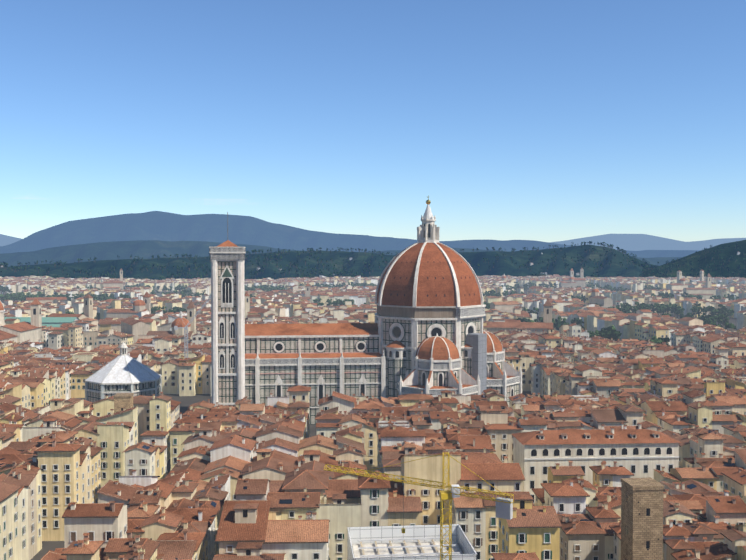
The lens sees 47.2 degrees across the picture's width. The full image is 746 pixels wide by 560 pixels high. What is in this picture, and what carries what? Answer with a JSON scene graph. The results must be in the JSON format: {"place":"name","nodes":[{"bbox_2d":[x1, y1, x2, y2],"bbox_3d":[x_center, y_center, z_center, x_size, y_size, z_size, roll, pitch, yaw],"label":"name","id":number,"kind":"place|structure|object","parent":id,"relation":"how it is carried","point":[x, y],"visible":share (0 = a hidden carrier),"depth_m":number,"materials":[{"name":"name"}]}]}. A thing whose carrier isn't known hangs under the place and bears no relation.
{"place":"outdoors","nodes":[
{"label":"outdoors","id":0,"kind":"place"},
{"bbox_2d":[0,245,657,279],"bbox_3d":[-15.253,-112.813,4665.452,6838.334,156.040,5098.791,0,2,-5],"label":"hills","id":1,"kind":"structure","parent":0,"point":[510,268],"depth_m":3415.26,"materials":[{"name":"green plant"}]},
{"bbox_2d":[0,241,745,279],"bbox_3d":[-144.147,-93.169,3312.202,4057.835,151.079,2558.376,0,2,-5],"label":"hill woods","id":2,"kind":"object","parent":1,"relation":"on","point":[634,262],"visible":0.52,"depth_m":3144.45,"materials":[{"name":"green plant"}]},
{"bbox_2d":[0,211,700,257],"bbox_3d":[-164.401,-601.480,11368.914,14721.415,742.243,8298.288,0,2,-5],"label":"hills","id":3,"kind":"structure","parent":0,"point":[168,226],"depth_m":10860.32,"materials":[{"name":"blue"}]},
{"bbox_2d":[0,277,736,559],"bbox_3d":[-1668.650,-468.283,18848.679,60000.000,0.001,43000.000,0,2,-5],"label":"ground","id":4,"kind":"structure","parent":0,"point":[184,405],"depth_m":470.95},
{"bbox_2d":[87,261,502,406],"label":"wall","id":5,"kind":"structure","parent":4,"relation":"on","point":[227,389],"depth_m":389.06,"materials":[{"name":"white stone"}]},
{"bbox_2d":[85,205,521,424],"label":"duomo marble","id":6,"kind":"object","parent":4,"relation":"on","point":[124,368],"depth_m":409.28},
{"bbox_2d":[90,224,512,398],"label":"windows","id":7,"kind":"structure","parent":6,"relation":"in","point":[361,346],"depth_m":407.76,"materials":[{"name":"black glass"}]},
{"bbox_2d":[209,248,519,394],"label":"cornices","id":8,"kind":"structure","parent":6,"relation":"attached to","point":[422,365],"depth_m":405.93,"materials":[{"name":"white stone"}]},
{"bbox_2d":[217,240,517,388],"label":"tiled roofs","id":9,"kind":"structure","parent":6,"relation":"on","point":[431,267],"depth_m":415.47,"materials":[{"name":"tile"}]},
{"bbox_2d":[0,240,682,266],"bbox_3d":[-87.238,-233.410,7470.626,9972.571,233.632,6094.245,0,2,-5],"label":"foothills","id":10,"kind":"structure","parent":4,"relation":"on","point":[145,249],"depth_m":6576.61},
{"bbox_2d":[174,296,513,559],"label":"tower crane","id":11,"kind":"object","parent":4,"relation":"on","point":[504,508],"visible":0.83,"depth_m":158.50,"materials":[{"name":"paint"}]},
{"bbox_2d":[0,285,723,328],"bbox_3d":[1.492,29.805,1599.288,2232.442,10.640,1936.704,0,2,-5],"label":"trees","id":12,"kind":"object","parent":4,"relation":"on","point":[164,290],"visible":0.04,"depth_m":1155.97,"materials":[{"name":"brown plant"}]},
{"bbox_2d":[0,277,738,345],"bbox_3d":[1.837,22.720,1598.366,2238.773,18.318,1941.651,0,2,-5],"label":"tree crowns","id":13,"kind":"object","parent":12,"relation":"on","point":[711,318],"visible":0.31,"depth_m":1241.40,"materials":[{"name":"green plant"}]},
{"bbox_2d":[0,252,745,559],"bbox_3d":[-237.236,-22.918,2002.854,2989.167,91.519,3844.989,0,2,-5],"label":"building walls","id":14,"kind":"structure","parent":4,"relation":"on","point":[342,516],"depth_m":311.99,"materials":[{"name":"paint"}]},
{"bbox_2d":[0,252,745,559],"bbox_3d":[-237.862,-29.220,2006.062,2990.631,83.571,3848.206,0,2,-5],"label":"city roofs","id":15,"kind":"structure","parent":14,"relation":"on","point":[314,474],"depth_m":274.22,"materials":[{"name":"tile"}]},
{"bbox_2d":[0,274,745,559],"bbox_3d":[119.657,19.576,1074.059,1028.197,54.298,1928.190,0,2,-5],"label":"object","id":16,"kind":"structure","parent":14,"relation":"attached to","point":[229,548],"depth_m":259.70,"materials":[{"name":"beige paint"}]},
{"bbox_2d":[0,271,745,559],"bbox_3d":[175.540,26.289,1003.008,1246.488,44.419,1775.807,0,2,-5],"label":"windows","id":17,"kind":"structure","parent":14,"relation":"attached to","point":[533,453],"depth_m":259.62,"materials":[{"name":"black glass"}]},
{"bbox_2d":[113,393,663,559],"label":"stone towers","id":18,"kind":"structure","parent":4,"relation":"on","point":[642,527],"depth_m":181.29,"materials":[{"name":"brown stone"}]},
{"bbox_2d":[347,333,486,559],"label":"scaffolding","id":19,"kind":"object","parent":4,"relation":"on","point":[459,537],"visible":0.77,"depth_m":197.78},
{"bbox_2d":[0,234,745,250],"bbox_3d":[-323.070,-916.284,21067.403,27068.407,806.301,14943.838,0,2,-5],"label":"hills","id":20,"kind":"structure","parent":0,"point":[635,242],"depth_m":21030.83,"materials":[{"name":"blue"}]},
{"bbox_2d":[0,0,745,241],"label":"sky","id":21,"kind":"structure","parent":0,"point":[536,120],"materials":[{"name":"blue"}]},
{"bbox_2d":[92,240,745,278],"bbox_3d":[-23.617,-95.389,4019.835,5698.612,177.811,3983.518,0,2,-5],"label":"hills","id":22,"kind":"structure","parent":0,"point":[731,264],"depth_m":2793.28,"materials":[{"name":"green plant"}]}
]}

